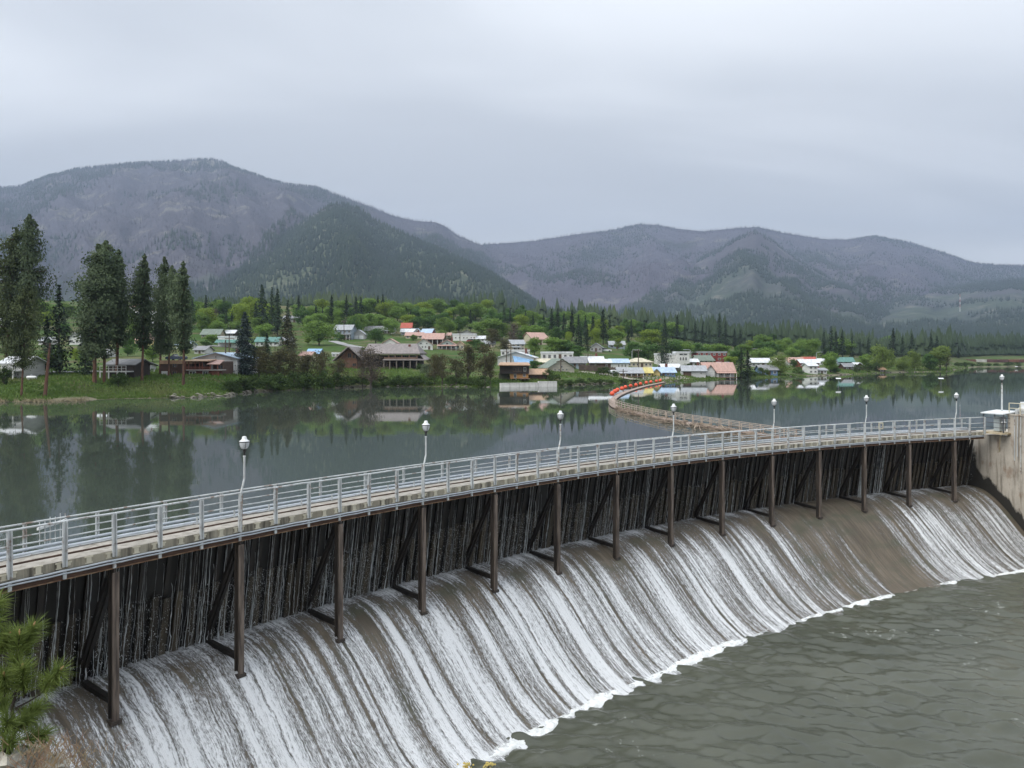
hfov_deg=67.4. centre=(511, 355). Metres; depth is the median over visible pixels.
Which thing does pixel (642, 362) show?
building
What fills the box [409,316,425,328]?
leafy tree
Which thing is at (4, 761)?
boulder
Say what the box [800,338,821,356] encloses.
leafy tree
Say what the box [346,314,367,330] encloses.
leafy tree
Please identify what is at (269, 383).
shrub
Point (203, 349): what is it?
house
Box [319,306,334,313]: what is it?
leafy tree
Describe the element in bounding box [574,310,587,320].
leafy tree
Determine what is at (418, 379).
shrub
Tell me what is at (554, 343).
leafy tree
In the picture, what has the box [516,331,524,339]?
leafy tree
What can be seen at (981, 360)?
freight wagon
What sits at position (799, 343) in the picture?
leafy tree
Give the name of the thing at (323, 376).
shrub
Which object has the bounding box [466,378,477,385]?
shrub
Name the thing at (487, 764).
yellow shrub
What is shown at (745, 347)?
leafy tree
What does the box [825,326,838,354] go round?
conifer tree
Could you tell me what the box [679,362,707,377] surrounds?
garage
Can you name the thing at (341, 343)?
road
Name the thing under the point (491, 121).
sky
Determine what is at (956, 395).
street lamp
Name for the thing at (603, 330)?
conifer tree
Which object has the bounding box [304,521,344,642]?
support frame
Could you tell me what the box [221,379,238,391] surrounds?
shrub
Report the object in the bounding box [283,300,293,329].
conifer tree
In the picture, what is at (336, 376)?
shrub
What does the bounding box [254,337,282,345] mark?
house
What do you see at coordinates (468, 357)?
budding tree
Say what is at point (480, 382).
shrub
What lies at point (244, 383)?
shrub
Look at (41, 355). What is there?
leafy tree
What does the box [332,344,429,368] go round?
lodge
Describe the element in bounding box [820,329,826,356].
conifer tree
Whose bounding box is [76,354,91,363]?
leafy tree
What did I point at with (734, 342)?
conifer tree
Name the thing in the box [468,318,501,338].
leafy tree
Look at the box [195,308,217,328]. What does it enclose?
leafy tree
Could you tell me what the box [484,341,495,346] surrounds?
house
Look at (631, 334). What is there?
conifer tree
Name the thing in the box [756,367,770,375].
shrub
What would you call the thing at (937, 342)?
conifer tree
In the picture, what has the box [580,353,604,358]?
shop
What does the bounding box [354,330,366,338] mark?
garage
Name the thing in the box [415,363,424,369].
shrub
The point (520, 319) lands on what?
leafy tree
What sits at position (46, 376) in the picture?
dead tree
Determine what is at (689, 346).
leafy tree
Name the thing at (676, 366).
shop
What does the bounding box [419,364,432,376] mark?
shrub
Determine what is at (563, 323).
conifer tree
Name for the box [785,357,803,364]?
house
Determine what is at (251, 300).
leafy tree
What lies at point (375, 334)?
leafy tree
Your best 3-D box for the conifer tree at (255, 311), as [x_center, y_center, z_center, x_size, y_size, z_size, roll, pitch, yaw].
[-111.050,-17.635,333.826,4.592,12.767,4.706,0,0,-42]
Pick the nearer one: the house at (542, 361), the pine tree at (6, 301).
the pine tree at (6, 301)
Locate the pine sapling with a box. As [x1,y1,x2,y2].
[0,585,76,755]
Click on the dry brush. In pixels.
(43, 764)
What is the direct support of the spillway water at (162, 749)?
on the spillway dam
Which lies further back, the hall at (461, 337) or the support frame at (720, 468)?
the hall at (461, 337)
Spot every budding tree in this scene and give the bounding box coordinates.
[245,343,268,377]
[253,353,275,375]
[264,349,292,378]
[279,350,306,382]
[296,354,319,377]
[310,350,331,380]
[327,359,351,381]
[426,353,444,384]
[428,353,451,384]
[447,358,465,382]
[458,344,478,380]
[471,339,499,381]
[482,353,496,383]
[486,328,502,343]
[496,340,512,349]
[942,353,951,369]
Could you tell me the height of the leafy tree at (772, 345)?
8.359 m
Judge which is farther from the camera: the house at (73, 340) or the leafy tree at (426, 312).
the leafy tree at (426, 312)
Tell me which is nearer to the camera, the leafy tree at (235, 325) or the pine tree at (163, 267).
the pine tree at (163, 267)
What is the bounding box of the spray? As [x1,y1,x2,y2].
[2,464,961,702]
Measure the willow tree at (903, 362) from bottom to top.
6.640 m
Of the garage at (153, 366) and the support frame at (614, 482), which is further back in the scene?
the garage at (153, 366)
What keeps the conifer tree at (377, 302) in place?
on the ground at (326, 346)
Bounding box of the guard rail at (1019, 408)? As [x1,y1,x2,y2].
[1009,403,1022,414]
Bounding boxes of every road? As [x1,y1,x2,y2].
[330,341,361,347]
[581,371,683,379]
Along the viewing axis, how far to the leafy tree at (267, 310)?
365.06 m
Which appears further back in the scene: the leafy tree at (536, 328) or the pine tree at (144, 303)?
the leafy tree at (536, 328)
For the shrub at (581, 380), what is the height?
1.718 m
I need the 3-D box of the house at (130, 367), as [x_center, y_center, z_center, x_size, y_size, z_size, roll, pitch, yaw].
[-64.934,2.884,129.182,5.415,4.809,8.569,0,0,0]
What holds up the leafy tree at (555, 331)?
on the ground at (326, 346)
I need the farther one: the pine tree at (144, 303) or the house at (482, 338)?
the house at (482, 338)
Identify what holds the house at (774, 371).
on the ground at (326, 346)
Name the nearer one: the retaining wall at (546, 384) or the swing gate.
the swing gate
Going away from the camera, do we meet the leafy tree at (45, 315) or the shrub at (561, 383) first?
the shrub at (561, 383)
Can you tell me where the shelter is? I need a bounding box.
[981,409,1014,451]
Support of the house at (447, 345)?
on the ground at (326, 346)
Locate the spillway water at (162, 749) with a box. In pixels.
[0,485,1023,767]
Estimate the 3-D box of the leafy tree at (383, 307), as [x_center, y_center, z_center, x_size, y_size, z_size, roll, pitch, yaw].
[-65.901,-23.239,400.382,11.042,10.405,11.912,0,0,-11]
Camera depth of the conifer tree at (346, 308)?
347.06 m
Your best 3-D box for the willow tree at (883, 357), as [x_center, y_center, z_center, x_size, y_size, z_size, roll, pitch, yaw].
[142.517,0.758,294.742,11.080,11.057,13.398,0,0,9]
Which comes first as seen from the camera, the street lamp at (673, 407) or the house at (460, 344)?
the street lamp at (673, 407)
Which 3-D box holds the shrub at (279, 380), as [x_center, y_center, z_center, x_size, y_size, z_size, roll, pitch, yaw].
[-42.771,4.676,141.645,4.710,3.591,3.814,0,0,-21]
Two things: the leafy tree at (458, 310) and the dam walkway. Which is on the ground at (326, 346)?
the leafy tree at (458, 310)
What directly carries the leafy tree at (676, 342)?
on the ground at (326, 346)
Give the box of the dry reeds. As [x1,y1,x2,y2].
[0,396,86,402]
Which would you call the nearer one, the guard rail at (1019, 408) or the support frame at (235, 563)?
the support frame at (235, 563)
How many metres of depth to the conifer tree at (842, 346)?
407.78 m
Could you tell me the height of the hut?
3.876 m
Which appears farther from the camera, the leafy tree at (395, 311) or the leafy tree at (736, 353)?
the leafy tree at (395, 311)
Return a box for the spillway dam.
[2,484,1023,767]
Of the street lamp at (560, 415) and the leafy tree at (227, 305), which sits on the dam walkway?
the street lamp at (560, 415)
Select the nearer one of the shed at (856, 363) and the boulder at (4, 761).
the boulder at (4, 761)
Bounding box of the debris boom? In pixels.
[609,382,801,439]
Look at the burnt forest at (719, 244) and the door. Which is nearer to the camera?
the door
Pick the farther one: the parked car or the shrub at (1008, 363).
the shrub at (1008, 363)
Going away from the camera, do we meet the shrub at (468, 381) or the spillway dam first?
the spillway dam
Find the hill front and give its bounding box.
[221,204,528,303]
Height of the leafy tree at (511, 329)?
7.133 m
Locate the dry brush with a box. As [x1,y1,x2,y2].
[1,725,128,767]
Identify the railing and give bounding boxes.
[0,417,985,579]
[0,418,965,552]
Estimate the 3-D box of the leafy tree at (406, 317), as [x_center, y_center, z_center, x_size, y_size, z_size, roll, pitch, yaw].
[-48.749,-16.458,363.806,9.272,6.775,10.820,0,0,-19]
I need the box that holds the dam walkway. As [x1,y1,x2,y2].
[0,427,984,593]
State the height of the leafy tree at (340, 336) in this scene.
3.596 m
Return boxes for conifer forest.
[192,200,549,309]
[593,228,943,337]
[828,278,1023,339]
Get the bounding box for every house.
[0,356,46,378]
[37,337,60,344]
[66,332,83,344]
[99,359,153,378]
[100,349,119,357]
[160,359,232,375]
[192,346,214,353]
[200,329,226,338]
[225,330,239,335]
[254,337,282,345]
[282,316,301,322]
[298,351,316,359]
[331,352,340,356]
[334,325,356,339]
[364,326,384,333]
[382,338,400,343]
[400,323,413,328]
[400,329,415,334]
[404,330,423,338]
[416,338,433,349]
[421,333,445,344]
[436,337,457,349]
[457,341,464,349]
[459,330,474,333]
[471,336,485,341]
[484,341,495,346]
[498,362,529,379]
[507,340,525,349]
[513,355,532,366]
[528,369,548,378]
[532,359,549,366]
[538,358,575,372]
[562,357,587,368]
[589,343,603,351]
[607,341,625,348]
[611,359,629,367]
[615,367,643,378]
[652,364,676,376]
[690,359,699,364]
[691,355,714,362]
[700,359,736,378]
[748,358,769,366]
[753,365,779,375]
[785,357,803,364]
[795,359,820,367]
[801,363,818,373]
[836,357,854,363]
[838,363,854,369]
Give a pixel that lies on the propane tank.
(30, 377)
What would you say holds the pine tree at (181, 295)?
on the ground at (326, 346)
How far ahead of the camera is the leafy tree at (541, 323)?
362.55 m
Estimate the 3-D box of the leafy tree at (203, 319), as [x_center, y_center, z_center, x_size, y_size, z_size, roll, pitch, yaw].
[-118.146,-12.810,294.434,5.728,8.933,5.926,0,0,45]
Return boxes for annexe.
[642,367,653,376]
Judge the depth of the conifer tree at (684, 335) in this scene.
436.88 m
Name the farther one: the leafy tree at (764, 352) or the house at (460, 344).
the leafy tree at (764, 352)
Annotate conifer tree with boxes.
[39,316,52,366]
[43,284,76,373]
[70,337,98,375]
[203,295,208,308]
[224,309,228,326]
[249,284,268,325]
[250,302,258,326]
[261,333,272,357]
[268,287,276,333]
[268,289,284,336]
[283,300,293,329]
[296,295,301,310]
[327,295,334,323]
[339,295,350,324]
[351,296,358,314]
[358,297,363,314]
[375,295,379,313]
[467,310,472,330]
[506,310,512,324]
[548,309,554,334]
[554,308,563,338]
[561,313,566,335]
[567,310,575,337]
[574,314,585,345]
[578,332,584,352]
[582,315,590,343]
[585,325,590,351]
[588,316,595,342]
[597,309,610,344]
[605,316,612,343]
[625,329,630,342]
[628,319,633,336]
[661,317,668,338]
[674,315,682,338]
[682,323,686,342]
[692,320,698,342]
[699,323,706,345]
[705,325,711,344]
[714,314,726,345]
[723,321,730,345]
[731,329,737,346]
[734,348,747,378]
[736,330,743,344]
[740,350,755,377]
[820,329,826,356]
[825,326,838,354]
[833,331,840,352]
[837,330,845,356]
[849,335,854,357]
[858,340,862,355]
[866,337,870,354]
[887,328,899,357]
[899,336,905,356]
[908,333,915,357]
[925,333,935,352]
[934,336,939,348]
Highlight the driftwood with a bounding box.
[612,406,806,440]
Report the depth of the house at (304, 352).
195.29 m
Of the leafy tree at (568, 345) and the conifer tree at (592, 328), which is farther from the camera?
the conifer tree at (592, 328)
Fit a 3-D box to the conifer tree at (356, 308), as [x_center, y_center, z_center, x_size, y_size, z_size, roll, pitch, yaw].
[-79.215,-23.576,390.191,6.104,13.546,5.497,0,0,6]
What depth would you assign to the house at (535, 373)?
170.15 m
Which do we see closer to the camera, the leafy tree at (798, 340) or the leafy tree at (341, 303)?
the leafy tree at (798, 340)
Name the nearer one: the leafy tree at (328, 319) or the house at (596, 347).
the house at (596, 347)
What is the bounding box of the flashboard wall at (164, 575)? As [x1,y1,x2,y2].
[0,439,973,703]
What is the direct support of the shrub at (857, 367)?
on the ground at (326, 346)
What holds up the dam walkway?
on the flashboard wall at (164, 575)
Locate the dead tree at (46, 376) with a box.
[42,341,53,395]
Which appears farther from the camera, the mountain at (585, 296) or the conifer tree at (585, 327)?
the mountain at (585, 296)
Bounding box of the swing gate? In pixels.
[37,513,66,544]
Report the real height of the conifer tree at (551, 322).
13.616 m
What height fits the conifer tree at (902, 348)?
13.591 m
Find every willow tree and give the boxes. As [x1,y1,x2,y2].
[766,353,794,374]
[865,344,896,369]
[895,355,912,370]
[907,349,922,369]
[928,345,951,370]
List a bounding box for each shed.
[307,349,324,353]
[818,368,828,373]
[852,362,863,369]
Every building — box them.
[500,350,529,355]
[540,352,573,358]
[628,358,652,366]
[654,351,689,364]
[691,351,726,361]
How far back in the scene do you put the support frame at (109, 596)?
21.05 m
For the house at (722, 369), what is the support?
on the ground at (326, 346)
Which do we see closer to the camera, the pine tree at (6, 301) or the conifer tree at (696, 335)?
the pine tree at (6, 301)
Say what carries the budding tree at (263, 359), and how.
on the ground at (326, 346)
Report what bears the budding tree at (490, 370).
on the ground at (326, 346)
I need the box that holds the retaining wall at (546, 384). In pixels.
[500,381,556,386]
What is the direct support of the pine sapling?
on the foreground bank
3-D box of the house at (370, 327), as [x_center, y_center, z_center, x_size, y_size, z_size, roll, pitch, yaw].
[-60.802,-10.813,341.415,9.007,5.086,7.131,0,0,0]
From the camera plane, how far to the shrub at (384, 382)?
160.32 m
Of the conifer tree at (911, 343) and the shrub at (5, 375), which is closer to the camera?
the shrub at (5, 375)
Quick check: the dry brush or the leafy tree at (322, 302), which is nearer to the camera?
the dry brush
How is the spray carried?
on the spillway water at (162, 749)
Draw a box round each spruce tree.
[231,312,258,374]
[270,315,306,360]
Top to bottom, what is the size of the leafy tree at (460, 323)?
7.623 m
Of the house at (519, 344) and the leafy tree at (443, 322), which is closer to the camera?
the house at (519, 344)
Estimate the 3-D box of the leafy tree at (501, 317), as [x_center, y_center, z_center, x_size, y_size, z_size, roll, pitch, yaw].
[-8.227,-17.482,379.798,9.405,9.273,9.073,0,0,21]
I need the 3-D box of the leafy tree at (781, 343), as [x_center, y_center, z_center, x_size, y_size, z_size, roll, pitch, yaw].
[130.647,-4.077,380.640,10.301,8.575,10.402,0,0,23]
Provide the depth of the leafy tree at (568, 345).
257.05 m
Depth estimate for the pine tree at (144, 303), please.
124.34 m
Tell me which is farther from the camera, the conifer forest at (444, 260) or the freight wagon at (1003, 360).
the conifer forest at (444, 260)
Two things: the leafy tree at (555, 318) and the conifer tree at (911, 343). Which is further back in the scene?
the conifer tree at (911, 343)
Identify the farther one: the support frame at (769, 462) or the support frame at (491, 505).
the support frame at (769, 462)
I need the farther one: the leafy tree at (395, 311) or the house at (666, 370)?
the leafy tree at (395, 311)
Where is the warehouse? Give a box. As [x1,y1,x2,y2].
[498,348,538,364]
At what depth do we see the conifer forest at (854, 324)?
2541.57 m
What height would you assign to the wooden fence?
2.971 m
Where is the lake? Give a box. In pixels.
[0,367,1023,556]
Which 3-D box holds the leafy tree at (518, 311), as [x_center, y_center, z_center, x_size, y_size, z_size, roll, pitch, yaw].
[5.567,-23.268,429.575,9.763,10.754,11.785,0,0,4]
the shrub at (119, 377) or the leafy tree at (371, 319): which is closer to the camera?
the shrub at (119, 377)
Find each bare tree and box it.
[354,345,386,386]
[355,348,369,386]
[507,322,523,339]
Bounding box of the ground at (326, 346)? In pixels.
[0,301,1023,400]
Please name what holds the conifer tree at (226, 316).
on the ground at (326, 346)
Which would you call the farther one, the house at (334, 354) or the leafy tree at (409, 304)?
the leafy tree at (409, 304)
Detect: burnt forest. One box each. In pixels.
[0,157,505,300]
[479,223,1023,308]
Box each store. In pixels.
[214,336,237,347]
[588,359,612,366]
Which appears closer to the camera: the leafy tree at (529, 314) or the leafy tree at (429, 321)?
the leafy tree at (429, 321)
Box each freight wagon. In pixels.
[976,359,986,361]
[987,359,997,361]
[997,359,1007,362]
[1008,359,1018,362]
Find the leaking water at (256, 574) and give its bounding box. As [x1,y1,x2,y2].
[0,440,972,702]
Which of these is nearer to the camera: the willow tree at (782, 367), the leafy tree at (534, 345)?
the willow tree at (782, 367)
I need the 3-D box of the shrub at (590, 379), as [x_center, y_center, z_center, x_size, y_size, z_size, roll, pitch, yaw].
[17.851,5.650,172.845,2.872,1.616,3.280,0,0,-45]
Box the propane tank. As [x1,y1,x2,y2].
[26,375,36,378]
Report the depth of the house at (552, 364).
191.24 m
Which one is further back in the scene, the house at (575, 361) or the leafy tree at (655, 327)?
the leafy tree at (655, 327)
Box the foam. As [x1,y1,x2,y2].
[477,569,1023,759]
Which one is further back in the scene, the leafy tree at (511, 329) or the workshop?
the leafy tree at (511, 329)
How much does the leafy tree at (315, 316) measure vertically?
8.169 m
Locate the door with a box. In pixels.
[683,372,690,375]
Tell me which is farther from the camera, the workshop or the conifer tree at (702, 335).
the conifer tree at (702, 335)
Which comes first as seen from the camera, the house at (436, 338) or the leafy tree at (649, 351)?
the leafy tree at (649, 351)
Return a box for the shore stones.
[170,371,948,397]
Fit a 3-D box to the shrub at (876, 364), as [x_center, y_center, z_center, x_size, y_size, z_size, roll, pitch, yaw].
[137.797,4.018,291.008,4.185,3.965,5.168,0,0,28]
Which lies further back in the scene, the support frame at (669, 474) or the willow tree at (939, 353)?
the willow tree at (939, 353)
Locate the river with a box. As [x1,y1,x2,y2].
[470,572,1023,767]
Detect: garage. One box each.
[150,362,158,369]
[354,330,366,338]
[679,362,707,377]
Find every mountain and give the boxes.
[0,160,497,300]
[484,225,1022,311]
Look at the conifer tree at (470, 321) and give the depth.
353.37 m
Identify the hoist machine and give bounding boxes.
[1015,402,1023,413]
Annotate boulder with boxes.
[0,747,27,767]
[19,743,51,767]
[38,751,70,767]
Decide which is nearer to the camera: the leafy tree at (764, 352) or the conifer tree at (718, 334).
the leafy tree at (764, 352)
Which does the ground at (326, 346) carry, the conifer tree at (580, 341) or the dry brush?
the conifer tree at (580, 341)
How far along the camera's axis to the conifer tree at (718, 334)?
451.38 m
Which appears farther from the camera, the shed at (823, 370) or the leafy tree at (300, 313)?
the leafy tree at (300, 313)
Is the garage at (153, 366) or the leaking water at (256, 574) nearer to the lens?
the leaking water at (256, 574)
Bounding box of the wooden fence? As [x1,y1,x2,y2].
[579,364,615,372]
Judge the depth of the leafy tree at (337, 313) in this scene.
349.31 m
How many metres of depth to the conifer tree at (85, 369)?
130.28 m
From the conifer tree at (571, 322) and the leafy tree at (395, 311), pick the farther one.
the leafy tree at (395, 311)
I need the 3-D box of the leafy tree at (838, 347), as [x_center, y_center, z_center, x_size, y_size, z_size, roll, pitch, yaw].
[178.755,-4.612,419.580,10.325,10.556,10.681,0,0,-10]
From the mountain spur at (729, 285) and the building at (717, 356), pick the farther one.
the mountain spur at (729, 285)
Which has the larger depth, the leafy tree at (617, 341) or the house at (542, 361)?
the leafy tree at (617, 341)
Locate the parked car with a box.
[165,354,187,359]
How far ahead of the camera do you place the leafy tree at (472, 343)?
273.18 m
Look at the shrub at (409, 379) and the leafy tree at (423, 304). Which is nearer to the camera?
the shrub at (409, 379)
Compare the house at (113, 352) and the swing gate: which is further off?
the house at (113, 352)
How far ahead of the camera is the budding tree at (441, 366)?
161.46 m
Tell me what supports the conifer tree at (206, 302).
on the ground at (326, 346)
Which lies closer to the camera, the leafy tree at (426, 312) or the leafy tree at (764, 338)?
the leafy tree at (426, 312)
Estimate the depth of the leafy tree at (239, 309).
328.24 m
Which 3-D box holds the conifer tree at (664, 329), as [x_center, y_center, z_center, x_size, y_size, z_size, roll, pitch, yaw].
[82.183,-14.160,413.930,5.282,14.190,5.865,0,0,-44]
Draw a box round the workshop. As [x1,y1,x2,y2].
[192,348,257,374]
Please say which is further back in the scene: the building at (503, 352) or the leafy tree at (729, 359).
the leafy tree at (729, 359)
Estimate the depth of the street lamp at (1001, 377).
54.20 m
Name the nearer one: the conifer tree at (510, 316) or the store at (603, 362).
the store at (603, 362)
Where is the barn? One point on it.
(428, 330)
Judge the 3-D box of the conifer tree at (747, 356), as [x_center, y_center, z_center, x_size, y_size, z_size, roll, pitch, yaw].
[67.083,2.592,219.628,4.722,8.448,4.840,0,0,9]
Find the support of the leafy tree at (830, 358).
on the ground at (326, 346)
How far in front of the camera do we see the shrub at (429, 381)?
161.48 m
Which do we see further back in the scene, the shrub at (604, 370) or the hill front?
the hill front
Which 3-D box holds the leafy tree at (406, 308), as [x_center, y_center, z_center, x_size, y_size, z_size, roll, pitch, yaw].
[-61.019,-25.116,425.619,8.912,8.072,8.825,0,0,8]
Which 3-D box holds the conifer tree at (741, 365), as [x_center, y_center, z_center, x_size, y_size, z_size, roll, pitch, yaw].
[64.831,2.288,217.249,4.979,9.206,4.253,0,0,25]
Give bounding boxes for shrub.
[0,366,14,383]
[109,372,128,385]
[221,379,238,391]
[234,376,251,391]
[246,375,265,390]
[257,373,280,388]
[269,372,293,389]
[297,370,321,387]
[315,370,334,387]
[327,372,344,386]
[340,374,356,387]
[353,375,369,385]
[365,374,382,386]
[379,376,395,385]
[390,375,406,385]
[400,376,416,386]
[411,374,426,383]
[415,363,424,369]
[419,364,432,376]
[422,377,437,384]
[446,376,457,385]
[456,377,467,383]
[457,761,495,767]
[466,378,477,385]
[470,375,491,386]
[542,369,554,379]
[549,374,560,379]
[556,379,567,385]
[565,379,577,385]
[575,378,587,383]
[586,378,596,383]
[595,366,610,373]
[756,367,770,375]
[789,358,799,367]
[792,366,804,373]
[852,364,862,371]
[860,363,873,371]
[872,362,881,370]
[1003,362,1013,365]
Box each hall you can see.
[452,334,476,340]
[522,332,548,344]
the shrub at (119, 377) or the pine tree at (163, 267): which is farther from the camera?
the pine tree at (163, 267)
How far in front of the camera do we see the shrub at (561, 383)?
163.08 m
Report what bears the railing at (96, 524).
on the dam walkway
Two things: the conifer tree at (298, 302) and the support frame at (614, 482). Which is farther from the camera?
the conifer tree at (298, 302)
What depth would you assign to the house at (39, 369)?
124.23 m
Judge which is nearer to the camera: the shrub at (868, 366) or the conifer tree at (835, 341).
the shrub at (868, 366)
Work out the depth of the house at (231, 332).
292.38 m
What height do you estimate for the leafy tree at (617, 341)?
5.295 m
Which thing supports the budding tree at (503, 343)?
on the ground at (326, 346)
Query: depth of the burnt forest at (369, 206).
3218.10 m
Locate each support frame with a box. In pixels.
[75,568,121,726]
[202,541,246,678]
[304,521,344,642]
[388,505,427,615]
[463,492,498,592]
[527,482,561,574]
[586,473,620,559]
[641,466,674,546]
[694,460,725,535]
[744,454,775,526]
[791,450,822,518]
[837,446,867,512]
[883,443,912,506]
[928,440,957,501]
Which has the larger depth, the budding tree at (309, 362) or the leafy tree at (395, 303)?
the leafy tree at (395, 303)
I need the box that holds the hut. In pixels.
[871,366,886,371]
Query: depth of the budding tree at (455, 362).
162.59 m
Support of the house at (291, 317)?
on the ground at (326, 346)
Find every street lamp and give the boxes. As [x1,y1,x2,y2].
[239,436,249,532]
[422,421,429,497]
[557,411,563,475]
[671,404,676,460]
[771,399,776,449]
[864,395,868,441]
[954,393,958,435]
[999,374,1003,410]
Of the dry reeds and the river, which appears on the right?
the river
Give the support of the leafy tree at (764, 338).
on the ground at (326, 346)
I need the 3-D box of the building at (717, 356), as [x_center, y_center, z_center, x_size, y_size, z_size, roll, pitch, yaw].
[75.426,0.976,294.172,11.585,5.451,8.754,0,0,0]
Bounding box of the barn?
[421,329,435,332]
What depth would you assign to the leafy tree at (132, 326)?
272.37 m
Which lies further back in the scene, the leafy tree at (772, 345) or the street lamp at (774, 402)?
the leafy tree at (772, 345)
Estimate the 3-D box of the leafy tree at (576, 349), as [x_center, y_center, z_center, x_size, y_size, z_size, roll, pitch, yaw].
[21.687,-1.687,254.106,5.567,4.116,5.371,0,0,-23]
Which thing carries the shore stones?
on the ground at (326, 346)
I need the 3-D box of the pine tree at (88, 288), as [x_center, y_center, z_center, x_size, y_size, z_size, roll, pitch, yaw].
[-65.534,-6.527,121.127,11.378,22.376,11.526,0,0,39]
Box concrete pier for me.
[962,414,1023,530]
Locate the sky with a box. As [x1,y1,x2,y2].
[0,0,1023,265]
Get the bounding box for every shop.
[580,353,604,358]
[657,364,679,371]
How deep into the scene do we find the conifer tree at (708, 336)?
430.46 m
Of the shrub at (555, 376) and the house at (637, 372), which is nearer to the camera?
the shrub at (555, 376)
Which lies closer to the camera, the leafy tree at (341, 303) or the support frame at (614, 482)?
the support frame at (614, 482)
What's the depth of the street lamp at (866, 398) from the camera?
49.37 m
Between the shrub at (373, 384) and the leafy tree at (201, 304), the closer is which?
the shrub at (373, 384)
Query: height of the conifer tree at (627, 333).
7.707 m
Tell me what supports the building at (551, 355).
on the ground at (326, 346)
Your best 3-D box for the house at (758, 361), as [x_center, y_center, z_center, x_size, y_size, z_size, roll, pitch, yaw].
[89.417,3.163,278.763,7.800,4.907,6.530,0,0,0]
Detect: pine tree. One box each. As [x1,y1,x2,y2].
[0,227,45,357]
[1,283,43,395]
[2,214,64,351]
[45,244,140,382]
[69,240,140,382]
[102,249,136,373]
[118,253,159,380]
[149,256,175,373]
[150,265,192,375]
[159,261,199,384]
[651,334,676,363]
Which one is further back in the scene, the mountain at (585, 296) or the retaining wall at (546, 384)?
the mountain at (585, 296)
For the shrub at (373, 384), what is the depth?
158.22 m
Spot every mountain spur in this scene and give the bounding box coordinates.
[636,231,882,331]
[877,281,1023,328]
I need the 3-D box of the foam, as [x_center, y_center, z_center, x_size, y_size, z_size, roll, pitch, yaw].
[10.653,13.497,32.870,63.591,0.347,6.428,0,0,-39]
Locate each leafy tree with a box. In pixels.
[36,297,54,326]
[37,352,50,370]
[38,311,55,329]
[44,349,66,372]
[58,302,76,315]
[60,323,72,335]
[68,348,79,358]
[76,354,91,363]
[121,337,138,355]
[126,313,137,333]
[141,345,158,361]
[191,314,198,326]
[193,301,207,309]
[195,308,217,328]
[195,311,211,329]
[199,340,212,345]
[201,334,217,343]
[207,300,222,314]
[207,320,227,329]
[208,299,219,314]
[217,301,231,316]
[218,314,230,325]
[229,303,251,322]
[229,320,242,329]
[240,295,263,321]
[250,316,268,330]
[252,323,272,336]
[263,303,275,313]
[289,304,301,312]
[292,306,311,324]
[300,320,338,345]
[304,312,327,322]
[305,305,320,315]
[313,298,329,309]
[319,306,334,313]
[322,312,334,324]
[332,332,345,340]
[333,300,339,309]
[333,308,345,324]
[337,300,352,313]
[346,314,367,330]
[346,316,362,329]
[356,298,376,313]
[362,313,379,327]
[365,327,385,343]
[374,313,395,325]
[375,302,394,316]
[380,318,399,334]
[385,299,404,313]
[387,306,405,321]
[399,314,415,323]
[402,302,414,314]
[402,303,408,314]
[409,305,420,316]
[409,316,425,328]
[413,302,433,313]
[419,298,444,313]
[419,307,436,318]
[420,316,436,328]
[430,314,439,327]
[434,317,452,331]
[437,302,447,313]
[438,311,452,319]
[443,310,454,319]
[446,299,462,315]
[447,320,457,332]
[451,303,467,316]
[453,317,467,332]
[463,303,486,320]
[466,339,481,348]
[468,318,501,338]
[473,342,488,351]
[479,310,503,326]
[480,299,493,308]
[480,306,490,318]
[485,312,504,327]
[497,323,510,338]
[499,308,515,322]
[506,323,518,335]
[511,314,528,327]
[515,305,527,314]
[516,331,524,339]
[517,325,532,332]
[522,310,538,325]
[525,337,540,354]
[529,360,541,368]
[531,325,546,332]
[535,314,545,321]
[536,319,549,333]
[542,337,572,351]
[545,311,562,324]
[550,326,563,338]
[559,340,573,351]
[560,311,574,321]
[565,331,572,341]
[569,345,585,356]
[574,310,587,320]
[579,320,594,333]
[580,312,600,321]
[586,323,604,335]
[589,327,601,343]
[590,318,610,327]
[607,328,626,340]
[614,325,624,331]
[614,338,622,347]
[620,318,633,333]
[621,341,644,357]
[625,319,638,336]
[633,321,651,336]
[635,329,664,344]
[636,340,660,359]
[647,322,662,329]
[651,322,666,335]
[663,321,685,338]
[664,339,685,352]
[679,341,694,354]
[691,343,706,350]
[701,344,713,350]
[709,343,732,355]
[720,356,737,362]
[728,347,744,364]
[736,344,752,356]
[745,340,755,355]
[749,347,775,359]
[750,339,764,353]
[753,333,772,345]
[760,341,781,356]
[766,333,778,340]
[769,339,786,352]
[780,337,791,352]
[783,346,799,356]
[793,340,806,355]
[794,346,806,356]
[796,338,817,353]
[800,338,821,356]
[821,351,839,371]
[830,338,846,356]
[837,338,856,354]
[858,354,871,364]
[921,353,938,368]
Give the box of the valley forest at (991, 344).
[49,290,1023,355]

